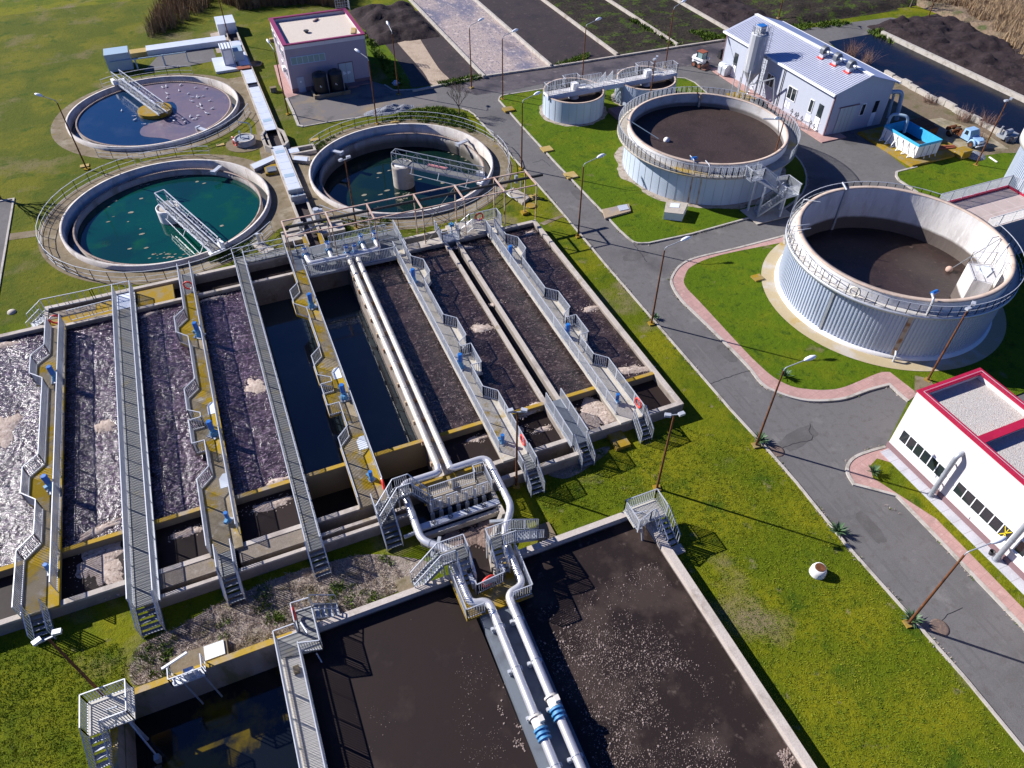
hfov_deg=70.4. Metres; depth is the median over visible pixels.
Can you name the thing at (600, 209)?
kerb
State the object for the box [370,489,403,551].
stairs
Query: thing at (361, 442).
hatch plate
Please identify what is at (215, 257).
green weeds
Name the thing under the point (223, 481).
hatch plate
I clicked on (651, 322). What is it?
street lamp
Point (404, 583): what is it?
concrete block
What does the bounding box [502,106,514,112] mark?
cover slab
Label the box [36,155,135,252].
guard railing
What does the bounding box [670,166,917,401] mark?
kerb
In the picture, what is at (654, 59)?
street lamp
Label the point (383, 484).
life buoy
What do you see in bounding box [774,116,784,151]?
street lamp
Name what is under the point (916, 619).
agave
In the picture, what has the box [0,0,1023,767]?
lawn
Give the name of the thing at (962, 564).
kerb
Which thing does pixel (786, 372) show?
agave
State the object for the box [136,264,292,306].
sludge water
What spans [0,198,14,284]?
kerb
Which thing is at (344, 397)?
mixer motor
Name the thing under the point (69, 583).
sludge water
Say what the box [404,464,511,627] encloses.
gate chamber
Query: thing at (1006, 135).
scrap trailer
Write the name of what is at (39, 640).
street lamp
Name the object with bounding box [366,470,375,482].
mixer motor
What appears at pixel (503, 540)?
access stairs
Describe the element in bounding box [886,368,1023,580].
office building
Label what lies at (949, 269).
level float
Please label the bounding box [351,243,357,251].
gate valve
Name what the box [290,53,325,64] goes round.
window
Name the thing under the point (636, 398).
life buoy
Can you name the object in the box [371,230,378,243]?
gate valve
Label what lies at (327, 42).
workshop building
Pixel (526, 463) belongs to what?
stairs
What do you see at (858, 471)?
footway
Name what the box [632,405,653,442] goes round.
stairs
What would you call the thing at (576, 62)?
bed wall
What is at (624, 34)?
sludge heap
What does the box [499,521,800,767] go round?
sludge water
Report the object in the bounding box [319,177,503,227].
guard railing
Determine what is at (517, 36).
bed wall
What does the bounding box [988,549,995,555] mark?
bucket
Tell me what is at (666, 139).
level float
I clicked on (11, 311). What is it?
round cover
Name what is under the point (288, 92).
footway
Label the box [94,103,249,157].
guard railing
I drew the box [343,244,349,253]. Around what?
gate valve
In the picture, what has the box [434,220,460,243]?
gate platform
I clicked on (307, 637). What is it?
corner platform
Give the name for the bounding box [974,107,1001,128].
bare shrub
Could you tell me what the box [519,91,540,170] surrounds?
street lamp
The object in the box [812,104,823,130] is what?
door
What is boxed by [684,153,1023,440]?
lawn
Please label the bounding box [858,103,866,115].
window
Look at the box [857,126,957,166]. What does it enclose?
pad
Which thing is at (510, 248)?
mixer motor
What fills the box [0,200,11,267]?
road
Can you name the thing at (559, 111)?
thickener
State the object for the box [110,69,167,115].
scraper bridge
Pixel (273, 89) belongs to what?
cover slab
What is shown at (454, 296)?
sludge water
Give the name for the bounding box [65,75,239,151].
clarifier
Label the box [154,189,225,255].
scraper bridge
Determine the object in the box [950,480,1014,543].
window
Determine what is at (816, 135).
footway slab
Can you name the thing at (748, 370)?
green weeds
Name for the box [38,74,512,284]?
apron
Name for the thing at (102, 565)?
foam
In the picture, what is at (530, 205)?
round cover
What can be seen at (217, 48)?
gravel yard
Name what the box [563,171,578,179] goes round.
cover slab
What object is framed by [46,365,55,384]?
mixer motor
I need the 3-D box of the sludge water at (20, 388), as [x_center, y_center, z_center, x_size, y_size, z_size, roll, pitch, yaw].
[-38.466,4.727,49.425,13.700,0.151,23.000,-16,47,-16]
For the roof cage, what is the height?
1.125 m
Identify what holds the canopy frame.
on the lawn at (706, 410)
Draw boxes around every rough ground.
[746,0,916,23]
[917,0,1023,43]
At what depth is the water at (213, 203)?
72.70 m
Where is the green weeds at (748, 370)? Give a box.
[444,106,1015,665]
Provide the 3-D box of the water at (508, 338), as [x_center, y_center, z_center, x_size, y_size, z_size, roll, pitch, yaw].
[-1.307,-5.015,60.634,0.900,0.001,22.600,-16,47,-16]
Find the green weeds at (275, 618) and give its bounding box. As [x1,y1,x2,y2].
[137,554,394,678]
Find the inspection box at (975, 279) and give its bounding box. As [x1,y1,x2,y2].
[950,236,1009,298]
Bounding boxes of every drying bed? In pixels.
[386,11,478,87]
[413,0,547,77]
[479,0,614,64]
[547,0,674,54]
[613,0,723,45]
[739,0,898,24]
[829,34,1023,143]
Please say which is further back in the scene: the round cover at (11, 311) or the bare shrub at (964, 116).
the bare shrub at (964, 116)
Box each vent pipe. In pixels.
[927,451,964,497]
[991,523,1023,562]
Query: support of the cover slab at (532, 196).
on the lawn at (706, 410)
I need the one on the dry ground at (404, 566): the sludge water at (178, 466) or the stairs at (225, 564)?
the stairs at (225, 564)
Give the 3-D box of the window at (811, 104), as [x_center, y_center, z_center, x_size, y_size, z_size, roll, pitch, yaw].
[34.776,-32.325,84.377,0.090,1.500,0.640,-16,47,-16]
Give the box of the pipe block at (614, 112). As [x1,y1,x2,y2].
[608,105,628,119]
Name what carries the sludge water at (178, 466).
in the aeration basin
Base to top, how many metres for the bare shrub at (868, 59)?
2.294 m
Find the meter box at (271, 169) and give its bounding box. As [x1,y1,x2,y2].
[264,164,278,175]
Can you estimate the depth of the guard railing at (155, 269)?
64.38 m
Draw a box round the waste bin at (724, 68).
[717,61,731,76]
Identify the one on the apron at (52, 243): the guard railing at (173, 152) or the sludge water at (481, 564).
the guard railing at (173, 152)
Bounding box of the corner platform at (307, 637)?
[277,594,339,662]
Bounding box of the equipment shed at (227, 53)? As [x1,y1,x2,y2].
[218,42,235,65]
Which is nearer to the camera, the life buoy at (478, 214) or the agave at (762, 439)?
the agave at (762, 439)
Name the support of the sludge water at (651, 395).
in the aeration basin
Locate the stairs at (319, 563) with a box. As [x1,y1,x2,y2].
[304,536,331,579]
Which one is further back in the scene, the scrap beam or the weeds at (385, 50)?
the weeds at (385, 50)
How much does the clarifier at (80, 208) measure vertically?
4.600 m
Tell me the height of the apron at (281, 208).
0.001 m
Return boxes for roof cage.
[335,0,349,8]
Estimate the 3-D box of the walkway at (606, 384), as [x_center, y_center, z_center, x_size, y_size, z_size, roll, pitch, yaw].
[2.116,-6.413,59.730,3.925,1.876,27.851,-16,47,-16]
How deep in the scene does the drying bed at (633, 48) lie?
103.70 m
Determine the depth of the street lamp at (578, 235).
66.22 m
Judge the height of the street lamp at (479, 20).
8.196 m
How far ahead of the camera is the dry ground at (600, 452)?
49.48 m
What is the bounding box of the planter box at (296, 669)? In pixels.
[293,665,299,674]
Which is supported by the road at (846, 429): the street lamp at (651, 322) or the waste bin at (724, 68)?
the waste bin at (724, 68)
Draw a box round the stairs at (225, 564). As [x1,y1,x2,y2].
[212,538,246,605]
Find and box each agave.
[753,431,768,444]
[779,367,793,376]
[828,521,849,536]
[867,464,880,477]
[901,607,923,628]
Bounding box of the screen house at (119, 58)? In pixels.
[103,46,188,71]
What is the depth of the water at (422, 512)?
47.35 m
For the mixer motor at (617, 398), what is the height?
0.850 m
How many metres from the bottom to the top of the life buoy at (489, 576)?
0.990 m
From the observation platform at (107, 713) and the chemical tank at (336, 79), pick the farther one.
the chemical tank at (336, 79)
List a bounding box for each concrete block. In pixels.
[395,575,413,591]
[537,522,555,540]
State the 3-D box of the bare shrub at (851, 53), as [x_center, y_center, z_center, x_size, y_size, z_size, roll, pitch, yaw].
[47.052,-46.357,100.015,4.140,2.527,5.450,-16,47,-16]
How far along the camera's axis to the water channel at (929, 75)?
95.47 m
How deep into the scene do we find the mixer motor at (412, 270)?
61.67 m
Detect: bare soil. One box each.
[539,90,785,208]
[880,82,1020,154]
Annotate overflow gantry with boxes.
[161,651,222,703]
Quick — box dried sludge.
[398,40,448,84]
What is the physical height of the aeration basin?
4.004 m
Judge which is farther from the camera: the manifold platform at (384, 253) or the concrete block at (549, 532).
the manifold platform at (384, 253)
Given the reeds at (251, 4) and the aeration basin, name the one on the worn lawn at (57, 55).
the reeds at (251, 4)
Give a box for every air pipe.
[347,255,562,767]
[355,253,585,767]
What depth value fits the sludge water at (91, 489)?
50.44 m
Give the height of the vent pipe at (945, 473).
4.444 m
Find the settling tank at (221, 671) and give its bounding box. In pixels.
[110,512,816,767]
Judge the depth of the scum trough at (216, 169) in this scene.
77.70 m
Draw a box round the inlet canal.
[226,30,324,246]
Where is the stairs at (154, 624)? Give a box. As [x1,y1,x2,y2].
[127,591,165,637]
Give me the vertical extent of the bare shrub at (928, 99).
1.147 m
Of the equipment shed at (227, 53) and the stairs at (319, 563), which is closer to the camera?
the stairs at (319, 563)
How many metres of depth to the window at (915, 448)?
48.04 m
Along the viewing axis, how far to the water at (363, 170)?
80.24 m
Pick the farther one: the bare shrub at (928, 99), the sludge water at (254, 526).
the bare shrub at (928, 99)
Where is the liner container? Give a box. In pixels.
[879,120,942,158]
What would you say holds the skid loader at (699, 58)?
on the road at (846, 429)
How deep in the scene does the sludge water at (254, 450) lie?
53.06 m
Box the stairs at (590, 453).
[573,430,595,469]
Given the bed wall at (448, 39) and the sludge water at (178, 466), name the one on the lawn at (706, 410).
the bed wall at (448, 39)
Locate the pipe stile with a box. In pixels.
[374,474,430,526]
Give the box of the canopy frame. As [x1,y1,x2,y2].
[281,170,542,271]
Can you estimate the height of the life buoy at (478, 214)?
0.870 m
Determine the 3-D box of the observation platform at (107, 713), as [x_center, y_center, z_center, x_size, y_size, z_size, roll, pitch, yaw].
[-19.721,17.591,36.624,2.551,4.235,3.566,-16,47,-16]
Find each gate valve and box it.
[301,246,309,258]
[325,241,332,253]
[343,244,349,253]
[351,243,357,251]
[358,233,365,246]
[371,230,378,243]
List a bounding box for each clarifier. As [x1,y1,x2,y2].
[59,159,270,270]
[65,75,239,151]
[309,123,493,217]
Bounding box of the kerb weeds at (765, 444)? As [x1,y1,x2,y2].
[447,88,1020,665]
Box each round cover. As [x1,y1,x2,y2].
[7,309,15,314]
[526,203,534,208]
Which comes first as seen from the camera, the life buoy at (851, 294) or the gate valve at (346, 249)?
the life buoy at (851, 294)
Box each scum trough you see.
[195,125,205,130]
[210,165,221,174]
[330,149,343,155]
[455,139,467,146]
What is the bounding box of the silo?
[727,23,774,106]
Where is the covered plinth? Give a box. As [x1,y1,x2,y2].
[212,57,238,73]
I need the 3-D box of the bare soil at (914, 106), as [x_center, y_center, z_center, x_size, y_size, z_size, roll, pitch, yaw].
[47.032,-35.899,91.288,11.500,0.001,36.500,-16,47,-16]
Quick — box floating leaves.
[107,152,465,258]
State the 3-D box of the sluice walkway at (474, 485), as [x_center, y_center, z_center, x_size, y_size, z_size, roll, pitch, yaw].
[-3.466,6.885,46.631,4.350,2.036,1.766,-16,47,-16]
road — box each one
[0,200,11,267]
[302,17,1023,745]
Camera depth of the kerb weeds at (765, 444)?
56.22 m
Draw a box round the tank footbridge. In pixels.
[272,623,327,767]
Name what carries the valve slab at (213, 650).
on the dry ground at (404, 566)
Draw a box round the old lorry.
[945,124,984,147]
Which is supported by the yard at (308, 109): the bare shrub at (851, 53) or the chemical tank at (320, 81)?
the chemical tank at (320, 81)
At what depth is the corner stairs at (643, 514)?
44.92 m
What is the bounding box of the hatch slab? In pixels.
[602,204,630,218]
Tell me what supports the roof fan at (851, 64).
on the metal shed at (825, 96)
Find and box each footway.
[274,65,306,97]
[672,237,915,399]
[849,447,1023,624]
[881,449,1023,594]
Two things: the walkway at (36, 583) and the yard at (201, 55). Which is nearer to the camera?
the walkway at (36, 583)
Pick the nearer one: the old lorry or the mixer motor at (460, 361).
the mixer motor at (460, 361)
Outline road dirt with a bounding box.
[444,42,724,94]
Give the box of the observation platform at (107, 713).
[79,678,161,767]
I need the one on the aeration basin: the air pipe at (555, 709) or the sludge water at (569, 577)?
the air pipe at (555, 709)
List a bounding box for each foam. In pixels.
[0,230,655,599]
[430,518,500,552]
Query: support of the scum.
on the water at (106, 120)
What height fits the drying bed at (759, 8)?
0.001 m
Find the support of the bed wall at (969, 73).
on the lawn at (706, 410)
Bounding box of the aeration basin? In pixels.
[0,218,683,635]
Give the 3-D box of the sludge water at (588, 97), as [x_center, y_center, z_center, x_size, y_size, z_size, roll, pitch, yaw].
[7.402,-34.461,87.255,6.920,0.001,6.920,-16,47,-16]
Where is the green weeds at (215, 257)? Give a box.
[205,215,391,261]
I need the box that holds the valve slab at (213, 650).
[170,638,229,674]
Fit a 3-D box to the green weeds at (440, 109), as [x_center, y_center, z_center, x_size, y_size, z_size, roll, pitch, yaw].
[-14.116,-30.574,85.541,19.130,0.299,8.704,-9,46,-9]
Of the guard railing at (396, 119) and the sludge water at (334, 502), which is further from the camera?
the guard railing at (396, 119)
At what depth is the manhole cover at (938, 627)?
41.36 m
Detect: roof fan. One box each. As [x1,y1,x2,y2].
[817,45,830,59]
[830,52,843,66]
[843,59,857,73]
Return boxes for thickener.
[542,77,604,124]
[614,66,676,107]
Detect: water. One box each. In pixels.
[0,331,48,566]
[0,574,21,619]
[61,541,130,599]
[62,319,122,547]
[77,87,176,145]
[77,175,259,263]
[135,666,298,767]
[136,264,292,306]
[137,303,211,519]
[155,517,208,568]
[199,289,287,494]
[236,488,299,541]
[259,298,347,473]
[303,585,537,767]
[312,487,357,517]
[315,284,416,452]
[324,147,478,212]
[365,260,480,432]
[383,466,432,493]
[411,246,539,409]
[413,494,493,532]
[432,516,497,592]
[443,429,499,471]
[454,252,544,397]
[460,236,592,396]
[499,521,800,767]
[505,226,648,381]
[515,411,560,447]
[549,86,600,101]
[566,394,615,431]
[622,74,672,88]
[626,380,670,412]
[632,106,782,162]
[806,228,965,298]
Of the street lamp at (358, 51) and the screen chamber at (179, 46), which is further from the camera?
the screen chamber at (179, 46)
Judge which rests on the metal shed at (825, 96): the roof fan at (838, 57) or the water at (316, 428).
the roof fan at (838, 57)
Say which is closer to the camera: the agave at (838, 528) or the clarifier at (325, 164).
the agave at (838, 528)
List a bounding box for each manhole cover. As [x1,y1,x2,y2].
[769,445,784,456]
[929,619,949,636]
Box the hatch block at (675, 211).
[663,201,687,220]
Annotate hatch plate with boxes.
[207,402,214,414]
[219,473,227,488]
[331,367,341,379]
[356,435,367,449]
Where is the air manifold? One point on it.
(308, 260)
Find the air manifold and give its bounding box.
[304,239,380,265]
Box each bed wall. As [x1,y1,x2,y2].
[409,0,484,78]
[412,39,725,91]
[473,0,551,65]
[541,0,617,54]
[606,0,678,45]
[674,0,728,29]
[880,31,1023,102]
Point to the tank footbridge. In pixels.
(308, 744)
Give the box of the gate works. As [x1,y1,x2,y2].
[281,207,345,246]
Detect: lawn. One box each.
[0,0,540,325]
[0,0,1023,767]
[500,78,805,241]
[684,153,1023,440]
[871,458,1023,607]
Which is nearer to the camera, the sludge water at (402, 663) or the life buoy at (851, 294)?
the sludge water at (402, 663)
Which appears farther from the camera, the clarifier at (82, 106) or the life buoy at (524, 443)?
the clarifier at (82, 106)
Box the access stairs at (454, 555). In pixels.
[410,534,476,587]
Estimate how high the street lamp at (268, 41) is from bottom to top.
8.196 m
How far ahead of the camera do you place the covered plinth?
97.20 m
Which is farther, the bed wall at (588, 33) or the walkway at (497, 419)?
the bed wall at (588, 33)
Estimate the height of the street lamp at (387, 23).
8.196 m
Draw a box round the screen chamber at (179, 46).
[129,15,250,69]
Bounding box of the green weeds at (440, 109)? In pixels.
[311,105,477,149]
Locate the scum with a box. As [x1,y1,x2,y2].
[140,83,229,139]
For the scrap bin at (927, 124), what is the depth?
83.73 m
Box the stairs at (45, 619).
[19,599,55,640]
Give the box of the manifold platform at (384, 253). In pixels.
[291,220,406,277]
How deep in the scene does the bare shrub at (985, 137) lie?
83.15 m
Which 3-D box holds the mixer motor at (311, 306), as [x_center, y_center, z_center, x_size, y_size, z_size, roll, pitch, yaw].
[-16.471,-6.831,59.335,0.720,1.420,0.720,33,53,28]
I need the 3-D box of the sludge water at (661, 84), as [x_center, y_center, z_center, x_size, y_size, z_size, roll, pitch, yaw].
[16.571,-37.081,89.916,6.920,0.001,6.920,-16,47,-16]
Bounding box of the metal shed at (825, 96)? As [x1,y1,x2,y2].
[722,13,903,135]
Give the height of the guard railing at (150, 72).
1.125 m
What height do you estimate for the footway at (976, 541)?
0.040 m
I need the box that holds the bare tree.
[447,81,469,114]
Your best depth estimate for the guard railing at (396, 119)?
85.03 m
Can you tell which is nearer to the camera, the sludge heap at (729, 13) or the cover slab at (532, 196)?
the cover slab at (532, 196)
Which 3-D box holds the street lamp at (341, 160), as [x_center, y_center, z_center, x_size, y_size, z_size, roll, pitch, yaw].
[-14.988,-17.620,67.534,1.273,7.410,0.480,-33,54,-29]
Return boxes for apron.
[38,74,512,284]
[225,77,357,243]
[761,240,1005,370]
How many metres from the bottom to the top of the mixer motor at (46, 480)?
1.420 m
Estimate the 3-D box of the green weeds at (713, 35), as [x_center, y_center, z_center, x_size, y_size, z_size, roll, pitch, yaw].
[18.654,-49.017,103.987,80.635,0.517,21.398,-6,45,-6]
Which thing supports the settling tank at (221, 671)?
on the lawn at (706, 410)
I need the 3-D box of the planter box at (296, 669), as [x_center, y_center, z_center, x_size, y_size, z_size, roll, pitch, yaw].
[-11.418,15.142,38.456,0.300,0.240,0.400,-16,47,-16]
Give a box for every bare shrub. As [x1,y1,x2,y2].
[844,35,870,56]
[858,50,882,65]
[923,93,938,103]
[954,104,978,121]
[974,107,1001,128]
[980,128,990,139]
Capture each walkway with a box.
[11,314,66,618]
[174,261,243,557]
[283,241,386,509]
[392,239,527,462]
[426,462,493,519]
[458,208,644,424]
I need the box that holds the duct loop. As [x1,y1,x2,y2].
[881,113,908,134]
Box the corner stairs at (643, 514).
[623,489,685,554]
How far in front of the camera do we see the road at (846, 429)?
53.83 m
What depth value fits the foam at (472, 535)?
45.17 m
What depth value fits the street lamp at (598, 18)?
89.98 m
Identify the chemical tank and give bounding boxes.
[312,70,329,94]
[327,68,344,92]
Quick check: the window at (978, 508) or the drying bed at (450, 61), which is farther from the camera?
the drying bed at (450, 61)
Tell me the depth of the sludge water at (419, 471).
50.99 m
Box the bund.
[310,83,350,99]
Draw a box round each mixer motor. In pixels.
[40,474,60,495]
[42,562,51,575]
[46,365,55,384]
[192,321,205,339]
[206,419,218,439]
[223,511,233,523]
[306,292,317,310]
[338,383,350,402]
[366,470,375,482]
[408,268,419,284]
[454,352,466,370]
[498,433,506,445]
[506,245,514,261]
[561,323,572,341]
[614,393,619,404]
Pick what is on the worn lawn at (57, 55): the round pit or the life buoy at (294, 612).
the round pit
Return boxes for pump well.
[226,121,262,152]
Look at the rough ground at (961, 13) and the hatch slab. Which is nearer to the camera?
the hatch slab
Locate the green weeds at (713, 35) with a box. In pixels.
[363,16,893,86]
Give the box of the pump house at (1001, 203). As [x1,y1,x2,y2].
[940,175,1023,254]
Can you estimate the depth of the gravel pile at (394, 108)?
88.14 m
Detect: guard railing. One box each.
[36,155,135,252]
[43,222,272,282]
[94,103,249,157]
[100,66,192,87]
[138,146,210,162]
[309,111,493,147]
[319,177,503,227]
[497,135,509,179]
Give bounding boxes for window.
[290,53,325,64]
[765,72,775,88]
[786,85,797,101]
[807,99,814,112]
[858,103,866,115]
[896,428,945,479]
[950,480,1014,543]
[1010,539,1023,562]
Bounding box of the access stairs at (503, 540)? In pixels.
[485,519,545,573]
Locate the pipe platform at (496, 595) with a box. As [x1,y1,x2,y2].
[448,545,532,621]
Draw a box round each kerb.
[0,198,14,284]
[285,84,1023,751]
[498,77,806,243]
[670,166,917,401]
[845,445,1023,630]
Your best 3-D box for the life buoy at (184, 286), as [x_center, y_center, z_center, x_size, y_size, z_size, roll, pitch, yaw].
[-27.175,-8.279,60.897,0.869,0.870,0.150,-4,45,-4]
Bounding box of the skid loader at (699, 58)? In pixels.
[691,49,711,70]
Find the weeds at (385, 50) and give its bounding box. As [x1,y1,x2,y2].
[361,27,409,84]
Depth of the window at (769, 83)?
89.38 m
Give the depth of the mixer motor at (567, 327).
56.52 m
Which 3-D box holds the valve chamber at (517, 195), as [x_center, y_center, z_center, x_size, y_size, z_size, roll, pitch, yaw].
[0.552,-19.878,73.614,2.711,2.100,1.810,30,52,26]
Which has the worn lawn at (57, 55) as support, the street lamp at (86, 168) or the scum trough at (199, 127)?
the street lamp at (86, 168)
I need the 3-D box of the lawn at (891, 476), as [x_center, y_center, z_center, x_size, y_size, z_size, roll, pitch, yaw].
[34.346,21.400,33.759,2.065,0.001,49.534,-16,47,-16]
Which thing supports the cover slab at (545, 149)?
on the lawn at (576, 149)
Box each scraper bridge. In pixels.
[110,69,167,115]
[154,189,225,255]
[391,148,486,187]
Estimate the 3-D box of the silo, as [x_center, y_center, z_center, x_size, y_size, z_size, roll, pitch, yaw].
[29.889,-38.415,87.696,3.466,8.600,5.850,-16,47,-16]
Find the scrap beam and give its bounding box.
[938,145,955,149]
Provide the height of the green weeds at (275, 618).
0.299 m
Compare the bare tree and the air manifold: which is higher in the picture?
the bare tree
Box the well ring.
[809,562,826,579]
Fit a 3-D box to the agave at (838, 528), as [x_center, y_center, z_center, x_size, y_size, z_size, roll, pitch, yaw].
[20.509,9.016,45.592,1.413,0.726,1.328,-16,47,-16]
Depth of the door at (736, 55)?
94.56 m
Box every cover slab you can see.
[269,86,276,92]
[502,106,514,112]
[528,194,538,200]
[540,145,553,152]
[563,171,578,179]
[607,430,630,450]
[751,274,764,281]
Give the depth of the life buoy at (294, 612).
39.82 m
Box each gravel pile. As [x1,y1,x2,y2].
[363,103,413,116]
[968,151,985,160]
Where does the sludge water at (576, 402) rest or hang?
in the aeration basin
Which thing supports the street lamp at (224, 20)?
on the gravel yard at (217, 48)
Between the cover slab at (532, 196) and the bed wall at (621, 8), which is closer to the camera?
the cover slab at (532, 196)
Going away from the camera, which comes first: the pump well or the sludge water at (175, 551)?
the sludge water at (175, 551)
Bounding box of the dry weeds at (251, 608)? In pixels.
[126,554,403,685]
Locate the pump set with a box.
[749,98,768,109]
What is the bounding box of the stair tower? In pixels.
[740,162,802,223]
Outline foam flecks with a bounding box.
[365,562,795,767]
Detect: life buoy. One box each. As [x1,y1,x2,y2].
[49,315,57,323]
[183,281,192,289]
[291,605,296,619]
[380,478,385,489]
[475,213,483,220]
[482,574,493,587]
[520,434,525,445]
[635,397,641,408]
[849,286,860,296]
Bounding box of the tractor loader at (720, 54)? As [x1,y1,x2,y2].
[717,49,723,58]
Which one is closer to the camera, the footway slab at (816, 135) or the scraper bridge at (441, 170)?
the scraper bridge at (441, 170)
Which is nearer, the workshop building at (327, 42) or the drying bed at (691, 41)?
the workshop building at (327, 42)
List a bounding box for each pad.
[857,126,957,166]
[929,118,1007,150]
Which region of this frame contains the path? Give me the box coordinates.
[8,215,932,392]
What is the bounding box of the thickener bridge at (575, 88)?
[543,60,678,104]
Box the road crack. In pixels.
[536,160,962,620]
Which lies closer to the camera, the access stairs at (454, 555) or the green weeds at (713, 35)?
the access stairs at (454, 555)
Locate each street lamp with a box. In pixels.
[31,628,105,696]
[35,93,89,170]
[219,0,229,38]
[266,39,290,114]
[338,155,359,229]
[354,48,379,124]
[386,21,400,94]
[469,18,483,88]
[500,29,517,99]
[506,407,527,488]
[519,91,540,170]
[575,153,604,237]
[582,17,600,77]
[647,236,690,325]
[649,55,657,98]
[652,411,685,491]
[665,0,685,67]
[751,355,815,448]
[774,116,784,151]
[902,536,1006,628]
[923,301,975,382]
[973,97,1012,165]
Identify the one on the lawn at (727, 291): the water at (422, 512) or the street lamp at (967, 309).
the street lamp at (967, 309)
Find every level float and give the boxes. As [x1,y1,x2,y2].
[627,119,669,141]
[945,238,1000,272]
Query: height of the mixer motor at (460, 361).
1.420 m
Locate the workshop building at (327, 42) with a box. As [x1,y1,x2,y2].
[268,8,372,92]
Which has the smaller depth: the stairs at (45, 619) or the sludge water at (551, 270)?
the stairs at (45, 619)
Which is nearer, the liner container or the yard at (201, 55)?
the liner container
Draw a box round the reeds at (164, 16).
[142,0,210,37]
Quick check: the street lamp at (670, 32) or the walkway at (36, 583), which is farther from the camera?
the street lamp at (670, 32)
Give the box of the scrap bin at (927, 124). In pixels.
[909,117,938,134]
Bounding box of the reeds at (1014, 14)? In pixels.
[922,0,1023,64]
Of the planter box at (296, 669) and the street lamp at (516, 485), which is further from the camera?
the street lamp at (516, 485)
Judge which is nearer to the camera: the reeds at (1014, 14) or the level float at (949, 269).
the level float at (949, 269)
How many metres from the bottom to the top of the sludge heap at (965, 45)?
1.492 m
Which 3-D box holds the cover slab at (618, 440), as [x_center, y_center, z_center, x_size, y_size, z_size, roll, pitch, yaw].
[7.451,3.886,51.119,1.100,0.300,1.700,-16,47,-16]
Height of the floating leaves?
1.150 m
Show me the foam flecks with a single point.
(783, 755)
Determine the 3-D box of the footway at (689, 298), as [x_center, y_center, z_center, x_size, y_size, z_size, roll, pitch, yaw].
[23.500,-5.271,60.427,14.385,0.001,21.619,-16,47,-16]
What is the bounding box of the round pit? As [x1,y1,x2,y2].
[250,61,261,66]
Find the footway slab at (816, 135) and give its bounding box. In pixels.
[710,68,845,142]
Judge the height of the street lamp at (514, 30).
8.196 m
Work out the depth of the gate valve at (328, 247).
64.39 m
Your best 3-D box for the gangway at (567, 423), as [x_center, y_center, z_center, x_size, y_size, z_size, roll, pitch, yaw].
[3.783,2.306,50.652,1.300,1.316,4.349,-16,47,-16]
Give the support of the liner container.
on the pad at (873, 136)
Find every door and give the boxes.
[223,50,233,64]
[296,77,305,91]
[730,52,738,77]
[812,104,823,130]
[832,104,859,133]
[867,100,879,125]
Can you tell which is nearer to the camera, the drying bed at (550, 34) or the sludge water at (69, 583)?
the sludge water at (69, 583)
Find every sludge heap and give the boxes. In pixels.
[350,1,439,45]
[548,0,664,50]
[614,0,724,40]
[681,0,772,27]
[867,14,1023,94]
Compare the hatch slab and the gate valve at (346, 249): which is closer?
the gate valve at (346, 249)
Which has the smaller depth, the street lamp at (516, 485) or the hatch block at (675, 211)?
the street lamp at (516, 485)
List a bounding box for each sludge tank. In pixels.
[617,86,800,204]
[774,181,1023,361]
[1004,129,1023,191]
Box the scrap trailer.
[996,126,1018,142]
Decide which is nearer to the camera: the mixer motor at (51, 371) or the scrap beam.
the mixer motor at (51, 371)
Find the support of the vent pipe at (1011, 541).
attached to the office building at (976, 416)
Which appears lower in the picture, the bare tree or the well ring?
the well ring
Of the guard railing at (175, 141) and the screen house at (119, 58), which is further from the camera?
the screen house at (119, 58)
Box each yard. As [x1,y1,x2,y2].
[145,47,215,70]
[210,32,228,52]
[288,83,437,125]
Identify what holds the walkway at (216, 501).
on the aeration basin
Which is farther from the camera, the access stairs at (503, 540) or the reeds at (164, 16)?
the reeds at (164, 16)
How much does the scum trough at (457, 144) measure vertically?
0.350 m
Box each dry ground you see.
[130,554,427,684]
[549,446,609,478]
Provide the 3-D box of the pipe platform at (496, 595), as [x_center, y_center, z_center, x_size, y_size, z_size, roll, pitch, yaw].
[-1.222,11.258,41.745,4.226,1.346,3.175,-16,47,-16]
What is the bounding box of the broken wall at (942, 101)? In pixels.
[884,70,1017,142]
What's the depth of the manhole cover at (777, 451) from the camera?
50.60 m
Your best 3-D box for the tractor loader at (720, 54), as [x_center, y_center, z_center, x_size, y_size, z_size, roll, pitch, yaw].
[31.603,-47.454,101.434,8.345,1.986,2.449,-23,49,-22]
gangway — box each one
[25,281,133,327]
[111,281,160,609]
[231,238,323,552]
[545,388,588,446]
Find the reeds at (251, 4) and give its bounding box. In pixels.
[221,0,345,9]
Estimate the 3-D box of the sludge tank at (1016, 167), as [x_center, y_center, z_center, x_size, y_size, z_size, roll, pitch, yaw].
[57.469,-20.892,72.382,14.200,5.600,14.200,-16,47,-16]
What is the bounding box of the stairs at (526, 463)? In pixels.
[515,443,544,496]
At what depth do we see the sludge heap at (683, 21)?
111.42 m
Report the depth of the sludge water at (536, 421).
51.41 m
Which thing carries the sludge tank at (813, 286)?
on the apron at (989, 344)
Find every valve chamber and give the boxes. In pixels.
[252,233,273,253]
[505,175,529,204]

